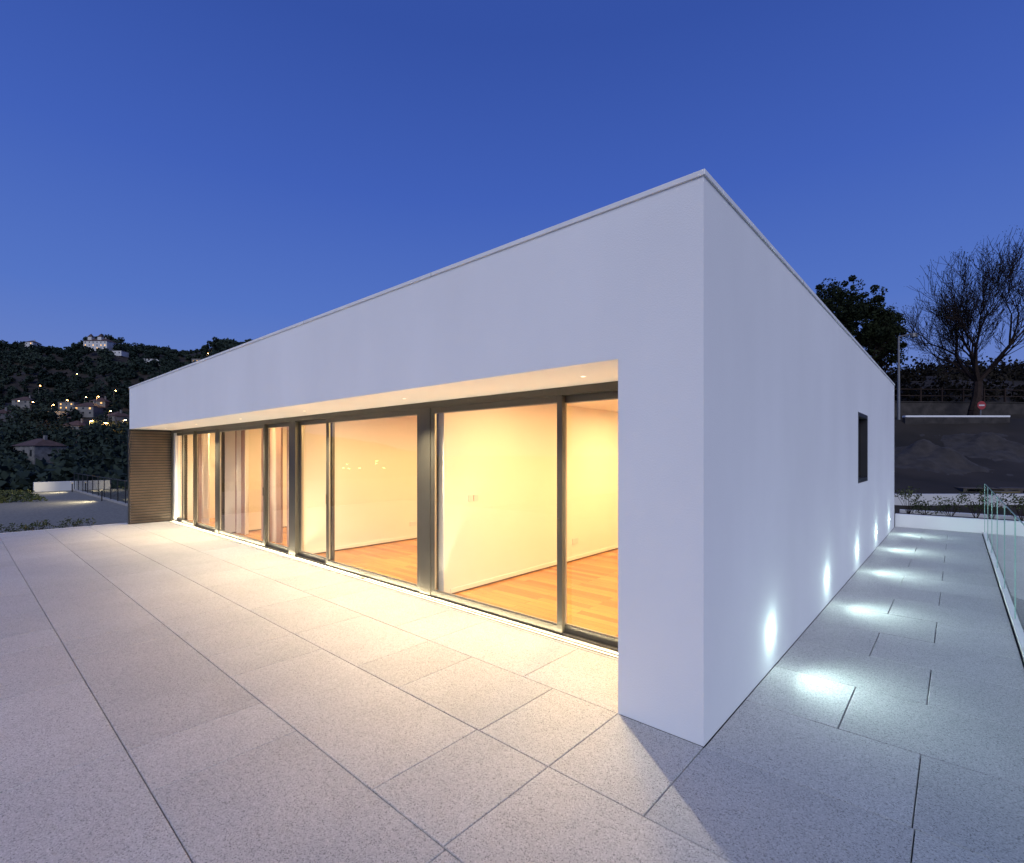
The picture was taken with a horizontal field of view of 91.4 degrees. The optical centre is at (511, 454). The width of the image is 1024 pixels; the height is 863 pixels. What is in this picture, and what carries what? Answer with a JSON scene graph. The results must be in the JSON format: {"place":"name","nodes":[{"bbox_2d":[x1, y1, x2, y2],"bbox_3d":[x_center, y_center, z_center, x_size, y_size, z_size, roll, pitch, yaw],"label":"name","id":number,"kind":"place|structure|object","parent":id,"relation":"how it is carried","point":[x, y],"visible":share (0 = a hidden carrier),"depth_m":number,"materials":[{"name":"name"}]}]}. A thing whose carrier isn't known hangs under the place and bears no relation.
{"place":"outdoors","nodes":[
{"label":"outdoors","id":0,"kind":"place"},
{"bbox_2d":[73,401,105,416],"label":"village house","id":1,"kind":"structure","parent":0,"point":[89,409],"depth_m":236.29,"materials":[{"name":"ceramic"}]},
{"bbox_2d":[188,518,617,636],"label":"wood floor","id":2,"kind":"structure","parent":0,"point":[592,592],"depth_m":6.58,"materials":[{"name":"brown wood"}]},
{"bbox_2d":[230,494,617,593],"bbox_3d":[-1.748,1.109,10.396,7.232,1.198,5.100,0,0,42],"label":"skirting and sockets","id":3,"kind":"object","parent":2,"relation":"on","point":[501,577],"visible":0.52,"depth_m":8.06,"materials":[{"name":"paint"}]},
{"bbox_2d":[0,347,1023,527],"bbox_3d":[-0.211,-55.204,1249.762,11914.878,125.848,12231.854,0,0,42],"label":"ground","id":4,"kind":"structure","parent":0,"point":[928,482],"depth_m":26.54,"materials":[{"name":"green plant"}]},
{"bbox_2d":[0,407,14,421],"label":"village house","id":5,"kind":"structure","parent":4,"relation":"on","point":[3,412],"depth_m":232.28,"materials":[{"name":"ceramic"}]},
{"bbox_2d":[11,395,35,409],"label":"village house","id":6,"kind":"structure","parent":4,"relation":"on","point":[21,402],"depth_m":271.50,"materials":[{"name":"ceramic"}]},
{"bbox_2d":[25,340,40,346],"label":"hill house","id":7,"kind":"structure","parent":4,"relation":"on","point":[28,343],"depth_m":486.45,"materials":[{"name":"ceramic"}]},
{"bbox_2d":[12,435,66,464],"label":"stone house","id":8,"kind":"structure","parent":4,"relation":"on","point":[34,449],"depth_m":129.22,"materials":[{"name":"stone"}]},
{"bbox_2d":[54,411,70,417],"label":"village house","id":9,"kind":"structure","parent":4,"relation":"on","point":[60,412],"depth_m":258.80,"materials":[{"name":"stone"}]},
{"bbox_2d":[0,490,127,532],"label":"gravel roof","id":10,"kind":"structure","parent":4,"relation":"on","point":[56,507],"depth_m":20.46,"materials":[{"name":"gravel"}]},
{"bbox_2d":[0,523,19,532],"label":"edge shrub","id":11,"kind":"object","parent":10,"relation":"on","point":[13,530],"visible":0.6,"depth_m":11.56,"materials":[{"name":"green plant"}]},
{"bbox_2d":[6,523,35,531],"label":"edge shrub","id":12,"kind":"object","parent":10,"relation":"on","point":[29,528],"visible":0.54,"depth_m":11.72,"materials":[{"name":"green plant"}]},
{"bbox_2d":[0,489,47,502],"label":"grass bed","id":13,"kind":"object","parent":10,"relation":"on","point":[14,496],"visible":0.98,"depth_m":25.86,"materials":[{"name":"green plant"}]},
{"bbox_2d":[14,521,48,531],"bbox_3d":[-11.232,1.935,11.648,0.411,0.777,0.634,0,0,42],"label":"edge shrub","id":14,"kind":"object","parent":10,"relation":"on","point":[39,525],"visible":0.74,"depth_m":11.63,"materials":[{"name":"green plant"}]},
{"bbox_2d":[27,520,54,530],"bbox_3d":[-11.333,1.929,12.001,0.450,0.787,0.499,0,0,24],"label":"edge shrub","id":15,"kind":"object","parent":10,"relation":"on","point":[35,526],"visible":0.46,"depth_m":11.87,"materials":[{"name":"green plant"}]},
{"bbox_2d":[33,481,73,491],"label":"parapet wall","id":16,"kind":"structure","parent":10,"relation":"on","point":[53,486],"depth_m":31.94,"materials":[{"name":"white paint"}]},
{"bbox_2d":[42,516,75,528],"bbox_3d":[-10.900,1.922,12.007,0.546,0.802,0.586,0,0,42],"label":"edge shrub","id":17,"kind":"object","parent":10,"relation":"on","point":[69,520],"visible":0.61,"depth_m":11.97,"materials":[{"name":"green plant"}]},
{"bbox_2d":[57,520,83,527],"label":"edge shrub","id":18,"kind":"object","parent":10,"relation":"on","point":[68,523],"visible":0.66,"depth_m":12.11,"materials":[{"name":"green plant"}]},
{"bbox_2d":[72,518,95,526],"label":"edge shrub","id":19,"kind":"object","parent":10,"relation":"on","point":[85,522],"visible":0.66,"depth_m":12.40,"materials":[{"name":"green plant"}]},
{"bbox_2d":[73,473,127,505],"bbox_3d":[-18.439,1.755,23.615,27.320,1.130,0.160,0,0,42],"label":"metal railing","id":20,"kind":"object","parent":10,"relation":"on","point":[78,482],"visible":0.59,"depth_m":28.41,"materials":[{"name":"metal"}]},
{"bbox_2d":[58,402,80,410],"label":"village house","id":21,"kind":"structure","parent":4,"relation":"on","point":[69,406],"depth_m":280.90,"materials":[{"name":"white paint"}]},
{"bbox_2d":[63,419,86,429],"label":"village house","id":22,"kind":"structure","parent":4,"relation":"on","point":[76,424],"depth_m":202.31,"materials":[{"name":"stone"}]},
{"bbox_2d":[83,334,116,352],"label":"mansion","id":23,"kind":"structure","parent":4,"relation":"on","point":[100,342],"depth_m":425.86,"materials":[{"name":"paint"}]},
{"bbox_2d":[89,396,111,408],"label":"village house","id":24,"kind":"structure","parent":4,"relation":"on","point":[103,402],"depth_m":258.98,"materials":[{"name":"stone"}]},
{"bbox_2d":[104,410,128,423],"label":"village house","id":25,"kind":"structure","parent":4,"relation":"on","point":[118,416],"depth_m":225.15,"materials":[{"name":"stone"}]},
{"bbox_2d":[109,350,128,356],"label":"hill house","id":26,"kind":"structure","parent":4,"relation":"on","point":[121,353],"depth_m":403.87,"materials":[{"name":"white paint"}]},
{"bbox_2d":[0,336,251,502],"bbox_3d":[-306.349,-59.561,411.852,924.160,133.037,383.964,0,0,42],"label":"woodland","id":27,"kind":"object","parent":4,"relation":"on","point":[17,472],"visible":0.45,"depth_m":232.60,"materials":[{"name":"green plant"}]},
{"bbox_2d":[101,333,219,353],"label":"ridge trees","id":28,"kind":"object","parent":4,"relation":"on","point":[138,345],"visible":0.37,"depth_m":498.76,"materials":[{"name":"green plant"}]},
{"bbox_2d":[0,521,1023,862],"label":"terrace slab","id":29,"kind":"structure","parent":4,"relation":"on","point":[780,659],"depth_m":4.32,"materials":[{"name":"concrete"}]},
{"bbox_2d":[128,429,170,523],"bbox_3d":[-9.200,0.542,12.708,0.087,2.356,0.900,0,0,42],"label":"slatted screen","id":30,"kind":"object","parent":29,"relation":"on","point":[149,476],"visible":0.99,"depth_m":12.67,"materials":[{"name":"brown wood"}]},
{"bbox_2d":[169,521,617,657],"bbox_3d":[-3.812,1.728,8.447,13.522,0.024,0.033,0,0,42],"label":"threshold light","id":31,"kind":"object","parent":29,"relation":"on","point":[572,643],"visible":0.61,"depth_m":5.71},
{"bbox_2d":[0,521,1023,862],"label":"terrace paving","id":32,"kind":"structure","parent":29,"relation":"on","point":[172,691],"depth_m":3.14,"materials":[{"name":"stone"}]},
{"bbox_2d":[175,522,893,697],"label":"house floor slab","id":33,"kind":"structure","parent":29,"relation":"on","point":[587,646],"depth_m":5.39,"materials":[{"name":"concrete"}]},
{"bbox_2d":[129,176,893,746],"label":"walls","id":34,"kind":"structure","parent":33,"relation":"on","point":[703,328],"depth_m":3.72,"materials":[{"name":"white paint"}]},
{"bbox_2d":[170,381,617,654],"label":"window frames","id":35,"kind":"structure","parent":34,"relation":"attached to","point":[424,412],"depth_m":6.11,"materials":[{"name":"grey metal"}]},
{"bbox_2d":[175,398,617,649],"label":"glazing beads","id":36,"kind":"object","parent":35,"relation":"attached to","point":[566,623],"visible":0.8,"depth_m":5.96,"materials":[{"name":"metal"}]},
{"bbox_2d":[262,487,558,533],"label":"sash handles","id":37,"kind":"object","parent":35,"relation":"attached to","point":[326,503],"visible":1,"depth_m":4.72,"materials":[{"name":"metal"}]},
{"bbox_2d":[178,399,617,592],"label":"interior walls","id":38,"kind":"structure","parent":34,"relation":"attached to","point":[501,463],"depth_m":8.20,"materials":[{"name":"white paint"}]},
{"bbox_2d":[198,433,209,523],"bbox_3d":[-7.654,0.465,12.404,0.698,2.450,0.123,0,0,44],"label":"curtain","id":39,"kind":"object","parent":38,"relation":"hanging from","point":[203,478],"visible":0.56,"depth_m":12.23,"materials":[{"name":"fabric"}]},
{"bbox_2d":[235,430,248,534],"bbox_3d":[-5.820,0.465,10.767,0.579,2.450,0.122,0,0,39],"label":"curtain","id":40,"kind":"object","parent":38,"relation":"hanging from","point":[241,481],"visible":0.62,"depth_m":10.69,"materials":[{"name":"fabric"}]},
{"bbox_2d":[261,427,282,542],"bbox_3d":[-4.705,0.465,9.776,0.800,2.450,0.135,0,0,42],"label":"curtain","id":41,"kind":"object","parent":38,"relation":"hanging from","point":[276,485],"visible":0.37,"depth_m":9.60,"materials":[{"name":"fabric"}]},
{"bbox_2d":[287,427,288,545],"bbox_3d":[-3.961,0.465,9.109,0.596,2.450,0.123,0,0,39],"label":"curtain","id":42,"kind":"object","parent":38,"relation":"hanging from","point":[287,486],"visible":0.06,"depth_m":9.24,"materials":[{"name":"fabric"}]},
{"bbox_2d":[129,169,894,388],"bbox_3d":[-0.210,-1.663,12.140,14.254,0.035,11.974,0,0,42],"label":"parapet coping","id":43,"kind":"object","parent":34,"relation":"on","point":[711,180],"visible":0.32,"depth_m":4.03,"materials":[{"name":"metal"}]},
{"bbox_2d":[858,412,867,482],"bbox_3d":[5.522,-0.110,7.965,0.124,1.080,1.060,0,0,42],"label":"side window frame","id":44,"kind":"object","parent":34,"relation":"attached to","point":[864,447],"visible":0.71,"depth_m":8.29,"materials":[{"name":"grey metal"}]},
{"bbox_2d":[859,419,860,476],"bbox_3d":[5.502,-0.110,7.983,0.001,0.960,0.940,0,0,42],"label":"side window glass","id":45,"kind":"object","parent":44,"relation":"attached to","point":[859,447],"visible":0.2,"depth_m":8.27,"materials":[{"name":"black glass"}]},
{"bbox_2d":[983,484,1023,659],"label":"glass balustrade","id":46,"kind":"object","parent":29,"relation":"on","point":[1003,533],"visible":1,"depth_m":5.83,"materials":[{"name":"glass"}]},
{"bbox_2d":[815,277,864,336],"bbox_3d":[22.627,-8.425,36.347,4.662,8.588,4.766,0,0,-26],"label":"leafy tree","id":47,"kind":"object","parent":4,"relation":"on","point":[826,294],"visible":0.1,"depth_m":35.27,"materials":[{"name":"green plant"}]},
{"bbox_2d":[825,275,905,365],"bbox_3d":[22.767,-7.574,32.937,5.007,8.821,5.684,0,0,-33],"label":"leafy tree","id":48,"kind":"object","parent":4,"relation":"on","point":[860,310],"visible":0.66,"depth_m":32.11,"materials":[{"name":"green plant"}]},
{"bbox_2d":[857,309,908,372],"bbox_3d":[27.960,-7.912,38.237,3.621,6.143,3.393,0,0,-17],"label":"leafy tree","id":49,"kind":"object","parent":4,"relation":"on","point":[884,359],"visible":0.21,"depth_m":37.32,"materials":[{"name":"green plant"}]},
{"bbox_2d":[897,333,917,419],"bbox_3d":[23.555,-4.556,29.776,1.188,5.439,0.380,0,0,-3],"label":"street lamp","id":50,"kind":"object","parent":4,"relation":"on","point":[912,335],"visible":0.89,"depth_m":29.75,"materials":[{"name":"grey metal"}]},
{"bbox_2d":[875,354,1023,401],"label":"bank bushes","id":51,"kind":"object","parent":4,"relation":"on","point":[1010,371],"visible":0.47,"depth_m":37.84,"materials":[{"name":"green plant"}]},
{"bbox_2d":[877,225,1023,414],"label":"bare tree","id":52,"kind":"object","parent":4,"relation":"on","point":[960,318],"visible":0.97,"depth_m":29.09,"materials":[{"name":"brown plant"}]},
{"bbox_2d":[894,439,1013,475],"bbox_3d":[18.607,0.163,22.499,4.799,1.786,4.799,0,0,0],"label":"soil mound","id":53,"kind":"object","parent":4,"relation":"on","point":[926,455],"visible":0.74,"depth_m":21.61,"materials":[{"name":"brown soil"}]},
{"bbox_2d":[902,415,1009,424],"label":"road kerb","id":54,"kind":"structure","parent":4,"relation":"on","point":[939,419],"depth_m":27.70,"materials":[{"name":"concrete"}]},
{"bbox_2d":[894,401,1023,416],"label":"retaining wall","id":55,"kind":"structure","parent":4,"relation":"on","point":[943,408],"depth_m":30.85,"materials":[{"name":"concrete"}]},
{"bbox_2d":[894,387,1023,401],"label":"fence","id":56,"kind":"object","parent":55,"relation":"on","point":[920,395],"visible":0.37,"depth_m":31.03,"materials":[{"name":"brown wood"}]},
{"bbox_2d":[894,494,1023,505],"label":"boundary wall","id":57,"kind":"structure","parent":4,"relation":"on","point":[929,497],"depth_m":15.50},
{"bbox_2d":[895,509,1023,533],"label":"planter wall","id":58,"kind":"structure","parent":4,"relation":"on","point":[964,522],"depth_m":11.56,"materials":[{"name":"white paint"}]},
{"bbox_2d":[894,486,924,513],"bbox_3d":[9.840,1.144,12.428,0.656,0.763,0.739,0,0,42],"label":"planter shrub","id":59,"kind":"object","parent":58,"relation":"in","point":[909,496],"visible":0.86,"depth_m":12.39,"materials":[{"name":"green plant"}]},
{"bbox_2d":[910,499,944,515],"bbox_3d":[10.062,1.300,12.125,0.681,0.450,0.692,0,0,42],"label":"planter shrub","id":60,"kind":"object","parent":58,"relation":"in","point":[925,504],"visible":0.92,"depth_m":12.19,"materials":[{"name":"green plant"}]},
{"bbox_2d":[931,492,968,516],"bbox_3d":[10.364,1.193,11.857,0.713,0.663,0.753,0,0,42],"label":"planter shrub","id":61,"kind":"object","parent":58,"relation":"in","point":[949,505],"visible":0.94,"depth_m":11.86,"materials":[{"name":"green plant"}]},
{"bbox_2d":[957,485,995,517],"bbox_3d":[10.659,1.096,11.486,0.670,0.856,0.763,0,0,42],"label":"planter shrub","id":62,"kind":"object","parent":58,"relation":"in","point":[974,508],"visible":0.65,"depth_m":11.51,"materials":[{"name":"green plant"}]},
{"bbox_2d":[973,492,1007,514],"bbox_3d":[10.921,1.188,11.418,0.614,0.672,0.609,0,0,42],"label":"planter shrub","id":63,"kind":"object","parent":58,"relation":"in","point":[1003,499],"visible":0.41,"depth_m":11.45,"materials":[{"name":"green plant"}]},
{"bbox_2d":[1006,493,1023,520],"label":"planter shrub","id":64,"kind":"object","parent":58,"relation":"in","point":[1018,505],"visible":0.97,"depth_m":11.05,"materials":[{"name":"green plant"}]},
{"bbox_2d":[920,432,1023,463],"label":"soil mound","id":65,"kind":"object","parent":4,"relation":"on","point":[994,446],"visible":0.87,"depth_m":24.20,"materials":[{"name":"brown soil"}]},
{"bbox_2d":[954,487,1007,491],"bbox_3d":[16.383,1.226,17.518,1.200,0.140,0.840,0,0,22],"label":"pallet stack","id":66,"kind":"object","parent":4,"relation":"on","point":[962,489],"visible":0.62,"depth_m":17.36,"materials":[{"name":"brown wood"}]},
{"bbox_2d":[977,401,985,414],"bbox_3d":[26.812,-2.355,28.582,0.477,1.450,0.094,0,0,0],"label":"no entry sign","id":67,"kind":"object","parent":4,"relation":"on","point":[981,405],"visible":0.92,"depth_m":28.54,"materials":[{"name":"red metal"}]},
{"bbox_2d":[973,490,1023,493],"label":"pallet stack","id":68,"kind":"object","parent":4,"relation":"on","point":[1006,492],"visible":0.36,"depth_m":16.62,"materials":[{"name":"brown wood"}]},
{"bbox_2d":[991,487,1023,492],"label":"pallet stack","id":69,"kind":"object","parent":4,"relation":"on","point":[1021,490],"visible":0.48,"depth_m":17.10,"materials":[{"name":"brown wood"}]},
{"bbox_2d":[0,0,1023,372],"label":"sky","id":70,"kind":"structure","parent":0,"point":[180,175],"materials":[{"name":"blue"}]}
]}

